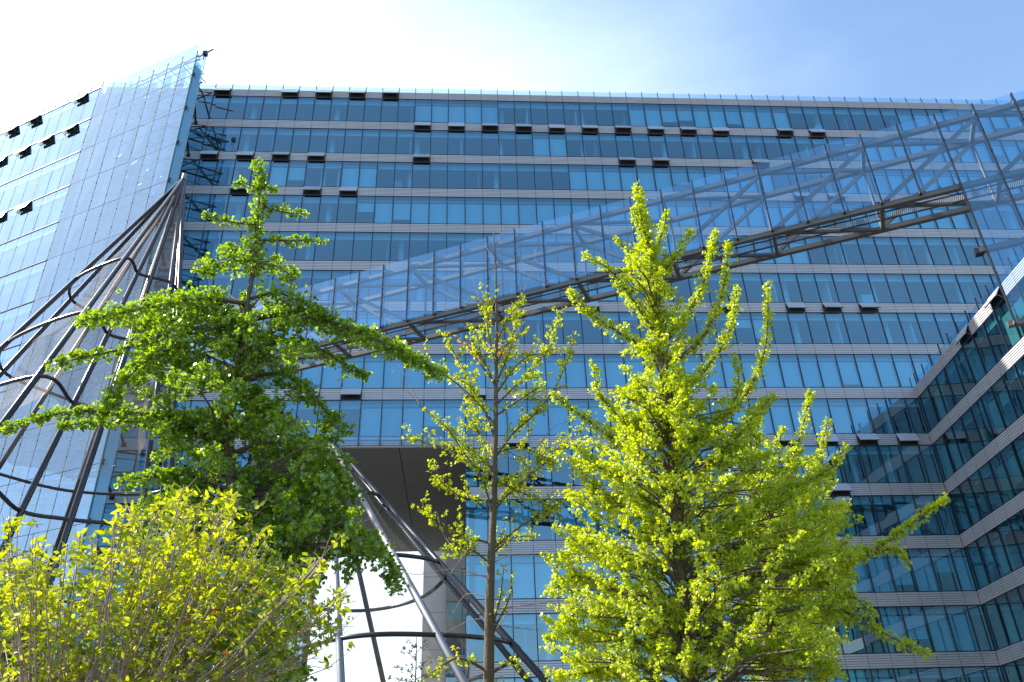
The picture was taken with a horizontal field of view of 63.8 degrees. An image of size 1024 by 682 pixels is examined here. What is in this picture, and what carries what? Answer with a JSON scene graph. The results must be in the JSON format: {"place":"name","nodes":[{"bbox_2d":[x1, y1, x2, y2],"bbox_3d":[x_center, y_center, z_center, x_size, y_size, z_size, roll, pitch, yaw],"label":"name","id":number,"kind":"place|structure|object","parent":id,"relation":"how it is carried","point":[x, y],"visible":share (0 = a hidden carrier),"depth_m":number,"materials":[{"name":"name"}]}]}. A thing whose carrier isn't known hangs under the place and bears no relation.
{"place":"outdoors","nodes":[
{"label":"outdoors","id":0,"kind":"place"},
{"bbox_2d":[446,551,466,681],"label":"column","id":1,"kind":"structure","parent":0,"point":[458,616],"depth_m":91.16,"materials":[{"name":"grey"}]},
{"bbox_2d":[0,81,1023,681],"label":"office building","id":2,"kind":"structure","parent":0,"point":[374,183],"depth_m":62.21,"materials":[{"name":"blue"}]},
{"bbox_2d":[186,193,210,221],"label":"window","id":3,"kind":"structure","parent":2,"relation":"in","point":[196,199],"depth_m":62.69,"materials":[{"name":"blue"}]},
{"bbox_2d":[194,159,217,185],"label":"window","id":4,"kind":"structure","parent":2,"relation":"in","point":[212,164],"depth_m":64.46,"materials":[{"name":"blue"}]},
{"bbox_2d":[198,230,221,259],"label":"window","id":5,"kind":"structure","parent":2,"relation":"in","point":[207,236],"depth_m":61.04,"materials":[{"name":"blue"}]},
{"bbox_2d":[212,159,235,185],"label":"window","id":6,"kind":"structure","parent":2,"relation":"in","point":[226,165],"depth_m":64.55,"materials":[{"name":"blue"}]},
{"bbox_2d":[268,160,289,186],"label":"window","id":7,"kind":"structure","parent":2,"relation":"in","point":[279,172],"depth_m":64.41,"materials":[{"name":"blue"}]},
{"bbox_2d":[285,160,306,186],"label":"window","id":8,"kind":"structure","parent":2,"relation":"in","point":[297,172],"depth_m":64.60,"materials":[{"name":"blue"}]},
{"bbox_2d":[317,195,338,222],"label":"window","id":9,"kind":"structure","parent":2,"relation":"in","point":[328,201],"depth_m":63.32,"materials":[{"name":"blue"}]},
{"bbox_2d":[328,270,350,300],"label":"window","id":10,"kind":"structure","parent":2,"relation":"in","point":[334,276],"depth_m":59.89,"materials":[{"name":"blue"}]},
{"bbox_2d":[332,231,353,260],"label":"window","id":11,"kind":"structure","parent":2,"relation":"in","point":[339,237],"depth_m":61.63,"materials":[{"name":"blue"}]},
{"bbox_2d":[336,195,356,223],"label":"window","id":12,"kind":"structure","parent":2,"relation":"in","point":[342,201],"depth_m":63.39,"materials":[{"name":"blue"}]},
{"bbox_2d":[340,161,359,186],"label":"window","id":13,"kind":"structure","parent":2,"relation":"in","point":[349,178],"depth_m":64.75,"materials":[{"name":"blue"}]},
{"bbox_2d":[355,195,374,222],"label":"window","id":14,"kind":"structure","parent":2,"relation":"in","point":[363,205],"depth_m":63.32,"materials":[{"name":"blue"}]},
{"bbox_2d":[358,161,376,187],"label":"window","id":15,"kind":"structure","parent":2,"relation":"in","point":[367,175],"depth_m":64.80,"materials":[{"name":"blue"}]},
{"bbox_2d":[358,400,381,436],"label":"window","id":16,"kind":"structure","parent":2,"relation":"in","point":[370,420],"depth_m":54.33,"materials":[{"name":"blue"}]},
{"bbox_2d":[370,232,390,260],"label":"window","id":17,"kind":"structure","parent":2,"relation":"in","point":[375,238],"depth_m":61.82,"materials":[{"name":"blue"}]},
{"bbox_2d":[373,196,392,223],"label":"window","id":18,"kind":"structure","parent":2,"relation":"in","point":[383,214],"depth_m":63.13,"materials":[{"name":"blue"}]},
{"bbox_2d":[380,399,402,436],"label":"window","id":19,"kind":"structure","parent":2,"relation":"in","point":[391,423],"depth_m":54.41,"materials":[{"name":"blue"}]},
{"bbox_2d":[389,232,408,260],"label":"window","id":20,"kind":"structure","parent":2,"relation":"in","point":[404,238],"depth_m":61.93,"materials":[{"name":"blue"}]},
{"bbox_2d":[392,196,410,223],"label":"window","id":21,"kind":"structure","parent":2,"relation":"in","point":[401,209],"depth_m":63.32,"materials":[{"name":"blue"}]},
{"bbox_2d":[401,399,422,436],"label":"window","id":22,"kind":"structure","parent":2,"relation":"in","point":[413,413],"depth_m":54.53,"materials":[{"name":"blue"}]},
{"bbox_2d":[410,196,428,223],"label":"window","id":23,"kind":"structure","parent":2,"relation":"in","point":[420,209],"depth_m":63.33,"materials":[{"name":"blue"}]},
{"bbox_2d":[428,196,446,223],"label":"window","id":24,"kind":"structure","parent":2,"relation":"in","point":[438,209],"depth_m":63.41,"materials":[{"name":"blue"}]},
{"bbox_2d":[446,232,464,261],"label":"window","id":25,"kind":"structure","parent":2,"relation":"in","point":[448,238],"depth_m":62.15,"materials":[{"name":"blue"}]},
{"bbox_2d":[465,500,486,541],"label":"window","id":26,"kind":"structure","parent":2,"relation":"in","point":[480,511],"depth_m":51.31,"materials":[{"name":"blue"}]},
{"bbox_2d":[487,499,509,540],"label":"window","id":27,"kind":"structure","parent":2,"relation":"in","point":[503,510],"depth_m":51.44,"materials":[{"name":"blue"}]},
{"bbox_2d":[494,554,510,599],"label":"window","id":28,"kind":"structure","parent":2,"relation":"in","point":[506,575],"depth_m":49.92,"materials":[{"name":"blue"}]},
{"bbox_2d":[0,93,1023,681],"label":"windows","id":29,"kind":"structure","parent":2,"relation":"in","point":[957,620],"depth_m":59.82,"materials":[{"name":"blue"}]},
{"bbox_2d":[509,499,532,541],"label":"window","id":30,"kind":"structure","parent":2,"relation":"in","point":[523,513],"depth_m":51.54,"materials":[{"name":"blue"}]},
{"bbox_2d":[511,554,534,599],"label":"window","id":31,"kind":"structure","parent":2,"relation":"in","point":[523,581],"depth_m":49.67,"materials":[{"name":"blue"}]},
{"bbox_2d":[512,613,537,661],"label":"window","id":32,"kind":"structure","parent":2,"relation":"in","point":[534,621],"depth_m":48.37,"materials":[{"name":"blue"}]},
{"bbox_2d":[533,554,557,598],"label":"window","id":33,"kind":"structure","parent":2,"relation":"in","point":[542,572],"depth_m":49.77,"materials":[{"name":"blue"}]},
{"bbox_2d":[536,613,561,661],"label":"window","id":34,"kind":"structure","parent":2,"relation":"in","point":[537,621],"depth_m":48.36,"materials":[{"name":"blue"}]},
{"bbox_2d":[540,271,558,298],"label":"window","id":35,"kind":"structure","parent":2,"relation":"in","point":[554,279],"depth_m":60.68,"materials":[{"name":"blue"}]},
{"bbox_2d":[553,499,575,540],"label":"window","id":36,"kind":"structure","parent":2,"relation":"in","point":[568,518],"depth_m":51.68,"materials":[{"name":"blue"}]},
{"bbox_2d":[561,311,582,343],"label":"window","id":37,"kind":"structure","parent":2,"relation":"in","point":[565,317],"depth_m":59.16,"materials":[{"name":"blue"}]},
{"bbox_2d":[584,354,606,387],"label":"window","id":38,"kind":"structure","parent":2,"relation":"in","point":[598,361],"depth_m":57.08,"materials":[{"name":"blue"}]},
{"bbox_2d":[603,354,624,387],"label":"window","id":39,"kind":"structure","parent":2,"relation":"in","point":[613,376],"depth_m":57.12,"materials":[{"name":"blue"}]},
{"bbox_2d":[913,245,1023,681],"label":"office wing","id":40,"kind":"structure","parent":2,"relation":"attached to","point":[969,388],"depth_m":48.43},
{"bbox_2d":[108,92,1023,409],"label":"glazed truss","id":41,"kind":"object","parent":40,"relation":"attached to","point":[998,192],"visible":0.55,"depth_m":37.72,"materials":[{"name":"grey paint"}]},
{"bbox_2d":[919,388,938,431],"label":"window","id":42,"kind":"structure","parent":40,"relation":"in","point":[924,398],"depth_m":55.69,"materials":[{"name":"blue"}]},
{"bbox_2d":[926,378,945,422],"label":"window","id":43,"kind":"structure","parent":40,"relation":"in","point":[936,401],"depth_m":54.49,"materials":[{"name":"blue"}]},
{"bbox_2d":[933,435,953,480],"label":"window","id":44,"kind":"structure","parent":40,"relation":"in","point":[939,446],"depth_m":53.93,"materials":[{"name":"blue"}]},
{"bbox_2d":[935,369,955,414],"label":"window","id":45,"kind":"structure","parent":40,"relation":"in","point":[941,380],"depth_m":53.28,"materials":[{"name":"blue"}]},
{"bbox_2d":[942,427,962,472],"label":"window","id":46,"kind":"structure","parent":40,"relation":"in","point":[948,438],"depth_m":52.74,"materials":[{"name":"blue"}]},
{"bbox_2d":[943,359,964,404],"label":"window","id":47,"kind":"structure","parent":40,"relation":"in","point":[950,371],"depth_m":52.08,"materials":[{"name":"blue"}]},
{"bbox_2d":[949,486,970,533],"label":"window","id":48,"kind":"structure","parent":40,"relation":"in","point":[956,500],"depth_m":52.17,"materials":[{"name":"blue"}]},
{"bbox_2d":[950,418,972,465],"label":"window","id":49,"kind":"structure","parent":40,"relation":"in","point":[957,429],"depth_m":51.53,"materials":[{"name":"blue"}]},
{"bbox_2d":[952,347,975,395],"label":"window","id":50,"kind":"structure","parent":40,"relation":"in","point":[959,360],"depth_m":50.89,"materials":[{"name":"blue"}]},
{"bbox_2d":[958,479,981,526],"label":"window","id":51,"kind":"structure","parent":40,"relation":"in","point":[968,501],"depth_m":50.98,"materials":[{"name":"blue"}]},
{"bbox_2d":[960,409,983,456],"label":"window","id":52,"kind":"structure","parent":40,"relation":"in","point":[969,427],"depth_m":50.33,"materials":[{"name":"blue"}]},
{"bbox_2d":[962,336,984,384],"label":"window","id":53,"kind":"structure","parent":40,"relation":"in","point":[972,358],"depth_m":49.70,"materials":[{"name":"blue"}]},
{"bbox_2d":[965,541,988,589],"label":"window","id":54,"kind":"structure","parent":40,"relation":"in","point":[981,580],"depth_m":50.42,"materials":[{"name":"blue"}]},
{"bbox_2d":[967,471,990,519],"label":"window","id":55,"kind":"structure","parent":40,"relation":"in","point":[974,481],"depth_m":49.77,"materials":[{"name":"blue"}]},
{"bbox_2d":[969,398,993,447],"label":"window","id":56,"kind":"structure","parent":40,"relation":"in","point":[977,412],"depth_m":49.13,"materials":[{"name":"blue"}]},
{"bbox_2d":[971,324,995,374],"bbox_3d":[27.853,0.482,48.443,0.150,2.680,1.383,-3,-30,1],"label":"window","id":57,"kind":"structure","parent":40,"relation":"in","point":[981,343],"depth_m":48.50,"materials":[{"name":"blue"}]},
{"bbox_2d":[975,534,999,583],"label":"window","id":58,"kind":"structure","parent":40,"relation":"in","point":[982,544],"depth_m":49.20,"materials":[{"name":"blue"}]},
{"bbox_2d":[977,462,1001,512],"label":"window","id":59,"kind":"structure","parent":40,"relation":"in","point":[985,475],"depth_m":48.58,"materials":[{"name":"blue"}]},
{"bbox_2d":[979,388,1005,438],"bbox_3d":[28.017,4.200,47.884,0.150,2.680,1.383,-3,-30,1],"label":"window","id":60,"kind":"structure","parent":40,"relation":"in","point":[987,400],"depth_m":47.93,"materials":[{"name":"blue"}]},
{"bbox_2d":[982,312,1007,363],"bbox_3d":[27.794,-0.210,47.247,0.150,2.680,1.383,-3,-30,1],"label":"window","id":61,"kind":"structure","parent":40,"relation":"in","point":[991,329],"depth_m":47.31,"materials":[{"name":"blue"}]},
{"bbox_2d":[983,599,1007,649],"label":"window","id":62,"kind":"structure","parent":40,"relation":"in","point":[990,609],"depth_m":48.67,"materials":[{"name":"blue"}]},
{"bbox_2d":[985,527,1011,578],"bbox_3d":[28.403,12.328,47.960,0.150,2.680,1.383,-3,-30,1],"label":"window","id":63,"kind":"structure","parent":40,"relation":"in","point":[992,536],"depth_m":48.02,"materials":[{"name":"blue"}]},
{"bbox_2d":[987,453,1013,504],"bbox_3d":[28.180,7.918,47.324,0.150,2.680,1.383,-3,-30,1],"label":"window","id":64,"kind":"structure","parent":40,"relation":"in","point":[1001,481],"depth_m":47.38,"materials":[{"name":"blue"}]},
{"bbox_2d":[990,377,1016,428],"bbox_3d":[27.958,3.508,46.688,0.150,2.680,1.383,-3,-30,1],"label":"window","id":65,"kind":"structure","parent":40,"relation":"in","point":[1008,417],"depth_m":46.74,"materials":[{"name":"blue"}]},
{"bbox_2d":[993,594,1019,645],"bbox_3d":[28.567,16.046,47.400,0.150,2.680,1.383,-3,-30,1],"label":"window","id":66,"kind":"structure","parent":40,"relation":"in","point":[1001,604],"depth_m":47.46,"materials":[{"name":"blue"}]},
{"bbox_2d":[993,299,1020,351],"bbox_3d":[27.735,-0.902,46.051,0.150,2.680,1.383,-3,-30,1],"label":"window","id":67,"kind":"structure","parent":40,"relation":"in","point":[1010,336],"depth_m":46.15,"materials":[{"name":"blue"}]},
{"bbox_2d":[996,520,1022,571],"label":"window","id":68,"kind":"structure","parent":40,"relation":"in","point":[1012,555],"depth_m":46.82,"materials":[{"name":"blue"}]},
{"bbox_2d":[1002,661,1018,681],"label":"window","id":69,"kind":"structure","parent":40,"relation":"in","point":[1009,669],"depth_m":47.32,"materials":[{"name":"blue"}]},
{"bbox_2d":[998,444,1023,496],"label":"window","id":70,"kind":"structure","parent":40,"relation":"in","point":[1009,462],"depth_m":46.19,"materials":[{"name":"blue"}]},
{"bbox_2d":[1001,366,1023,418],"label":"window","id":71,"kind":"structure","parent":40,"relation":"in","point":[1014,390],"depth_m":45.59,"materials":[{"name":"blue"}]},
{"bbox_2d":[1004,285,1023,338],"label":"window","id":72,"kind":"structure","parent":40,"relation":"in","point":[1014,298],"depth_m":44.98,"materials":[{"name":"blue"}]},
{"bbox_2d":[1004,588,1023,641],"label":"window","id":73,"kind":"structure","parent":40,"relation":"in","point":[1012,597],"depth_m":46.38,"materials":[{"name":"blue"}]},
{"bbox_2d":[1007,512,1023,565],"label":"window","id":74,"kind":"structure","parent":40,"relation":"in","point":[1015,522],"depth_m":45.85,"materials":[{"name":"blue"}]},
{"bbox_2d":[1010,434,1023,480],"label":"window","id":75,"kind":"structure","parent":40,"relation":"in","point":[1017,445],"depth_m":45.38,"materials":[{"name":"blue"}]},
{"bbox_2d":[1013,355,1023,392],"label":"window","id":76,"kind":"structure","parent":40,"relation":"in","point":[1019,365],"depth_m":44.94,"materials":[{"name":"blue"}]},
{"bbox_2d":[1013,658,1023,681],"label":"window","id":77,"kind":"structure","parent":40,"relation":"in","point":[1019,664],"depth_m":46.33,"materials":[{"name":"blue"}]},
{"bbox_2d":[0,0,1023,681],"label":"sky","id":78,"kind":"structure","parent":0,"point":[52,52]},
{"label":"ground","id":79,"kind":"structure","parent":0,"visible":0},
{"bbox_2d":[0,82,117,655],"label":"office wing","id":80,"kind":"structure","parent":79,"relation":"on","point":[39,158],"depth_m":63.90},
{"bbox_2d":[0,163,5,413],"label":"windows","id":81,"kind":"structure","parent":80,"relation":"in","point":[2,226],"depth_m":62.03,"materials":[{"name":"blue"}]},
{"bbox_2d":[0,133,15,157],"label":"window","id":82,"kind":"structure","parent":80,"relation":"in","point":[8,141],"depth_m":70.51,"materials":[{"name":"blue"}]},
{"bbox_2d":[0,158,15,184],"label":"window","id":83,"kind":"structure","parent":80,"relation":"in","point":[7,169],"depth_m":68.28,"materials":[{"name":"blue"}]},
{"bbox_2d":[0,185,16,212],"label":"window","id":84,"kind":"structure","parent":80,"relation":"in","point":[5,202],"depth_m":66.03,"materials":[{"name":"blue"}]},
{"bbox_2d":[8,127,27,154],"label":"window","id":85,"kind":"structure","parent":80,"relation":"in","point":[19,136],"depth_m":69.98,"materials":[{"name":"blue"}]},
{"bbox_2d":[8,153,27,180],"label":"window","id":86,"kind":"structure","parent":80,"relation":"in","point":[19,163],"depth_m":67.75,"materials":[{"name":"blue"}]},
{"bbox_2d":[8,180,30,209],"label":"window","id":87,"kind":"structure","parent":80,"relation":"in","point":[20,190],"depth_m":65.61,"materials":[{"name":"blue"}]},
{"bbox_2d":[12,209,30,238],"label":"window","id":88,"kind":"structure","parent":80,"relation":"in","point":[22,223],"depth_m":63.46,"materials":[{"name":"blue"}]},
{"bbox_2d":[20,122,38,148],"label":"window","id":89,"kind":"structure","parent":80,"relation":"in","point":[30,132],"depth_m":69.51,"materials":[{"name":"blue"}]},
{"bbox_2d":[20,148,39,175],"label":"window","id":90,"kind":"structure","parent":80,"relation":"in","point":[31,157],"depth_m":67.26,"materials":[{"name":"blue"}]},
{"bbox_2d":[25,269,45,302],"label":"window","id":91,"kind":"structure","parent":80,"relation":"in","point":[31,296],"depth_m":58.47,"materials":[{"name":"blue"}]},
{"bbox_2d":[31,116,50,143],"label":"window","id":92,"kind":"structure","parent":80,"relation":"in","point":[42,126],"depth_m":69.03,"materials":[{"name":"blue"}]},
{"bbox_2d":[32,142,51,170],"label":"window","id":93,"kind":"structure","parent":80,"relation":"in","point":[40,160],"depth_m":66.75,"materials":[{"name":"blue"}]},
{"bbox_2d":[37,170,54,197],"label":"window","id":94,"kind":"structure","parent":80,"relation":"in","point":[46,183],"depth_m":64.74,"materials":[{"name":"blue"}]},
{"bbox_2d":[37,199,56,228],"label":"window","id":95,"kind":"structure","parent":80,"relation":"in","point":[48,210],"depth_m":62.49,"materials":[{"name":"blue"}]},
{"bbox_2d":[43,111,61,138],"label":"window","id":96,"kind":"structure","parent":80,"relation":"in","point":[53,122],"depth_m":68.53,"materials":[{"name":"blue"}]},
{"bbox_2d":[45,137,65,163],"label":"window","id":97,"kind":"structure","parent":80,"relation":"in","point":[56,147],"depth_m":66.45,"materials":[{"name":"blue"}]},
{"bbox_2d":[49,164,67,192],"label":"window","id":98,"kind":"structure","parent":80,"relation":"in","point":[59,176],"depth_m":64.25,"materials":[{"name":"blue"}]},
{"bbox_2d":[50,194,68,223],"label":"window","id":99,"kind":"structure","parent":80,"relation":"in","point":[59,206],"depth_m":62.00,"materials":[{"name":"blue"}]},
{"bbox_2d":[55,106,73,132],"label":"window","id":100,"kind":"structure","parent":80,"relation":"in","point":[63,122],"depth_m":68.05,"materials":[{"name":"blue"}]},
{"bbox_2d":[67,100,85,127],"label":"window","id":101,"kind":"structure","parent":80,"relation":"in","point":[77,111],"depth_m":67.57,"materials":[{"name":"blue"}]},
{"bbox_2d":[79,94,99,122],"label":"window","id":102,"kind":"structure","parent":80,"relation":"in","point":[87,113],"depth_m":67.09,"materials":[{"name":"blue"}]},
{"bbox_2d":[0,49,213,671],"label":"glass screen","id":103,"kind":"object","parent":80,"relation":"attached to","point":[102,480],"visible":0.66,"depth_m":56.95,"materials":[{"name":"blue"}]},
{"bbox_2d":[0,542,175,681],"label":"shrub","id":104,"kind":"object","parent":79,"relation":"on","point":[3,655],"visible":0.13,"depth_m":7.77,"materials":[{"name":"green plant"}]},
{"bbox_2d":[0,173,186,669],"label":"cone frame","id":105,"kind":"object","parent":79,"relation":"on","point":[170,198],"visible":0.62,"depth_m":33.76,"materials":[{"name":"grey metal"}]},
{"bbox_2d":[0,477,360,681],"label":"shrub","id":106,"kind":"object","parent":79,"relation":"on","point":[158,583],"visible":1,"depth_m":5.53,"materials":[{"name":"green plant"}]},
{"bbox_2d":[0,156,449,681],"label":"ginkgo tree","id":107,"kind":"object","parent":79,"relation":"on","point":[291,514],"visible":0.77,"depth_m":12.65,"materials":[{"name":"green plant"}]},
{"bbox_2d":[258,432,550,681],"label":"cone frame","id":108,"kind":"object","parent":79,"relation":"on","point":[428,555],"visible":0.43,"depth_m":24.09,"materials":[{"name":"silver metal"}]},
{"bbox_2d":[388,637,440,681],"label":"young tree","id":109,"kind":"object","parent":79,"relation":"on","point":[415,659],"visible":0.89,"depth_m":56.21,"materials":[{"name":"green plant"}]},
{"bbox_2d":[421,551,446,681],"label":"column","id":110,"kind":"structure","parent":79,"relation":"on","point":[435,602],"depth_m":92.60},
{"bbox_2d":[393,225,589,681],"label":"ginkgo tree","id":111,"kind":"object","parent":79,"relation":"on","point":[487,668],"visible":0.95,"depth_m":16.70,"materials":[{"name":"green plant"}]},
{"bbox_2d":[539,180,950,681],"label":"ginkgo tree","id":112,"kind":"object","parent":79,"relation":"on","point":[685,608],"visible":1,"depth_m":14.03,"materials":[{"name":"green plant"}]},
{"bbox_2d":[722,388,859,681],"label":"ginkgo tree","id":113,"kind":"object","parent":79,"relation":"on","point":[792,460],"visible":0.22,"depth_m":17.57,"materials":[{"name":"green plant"}]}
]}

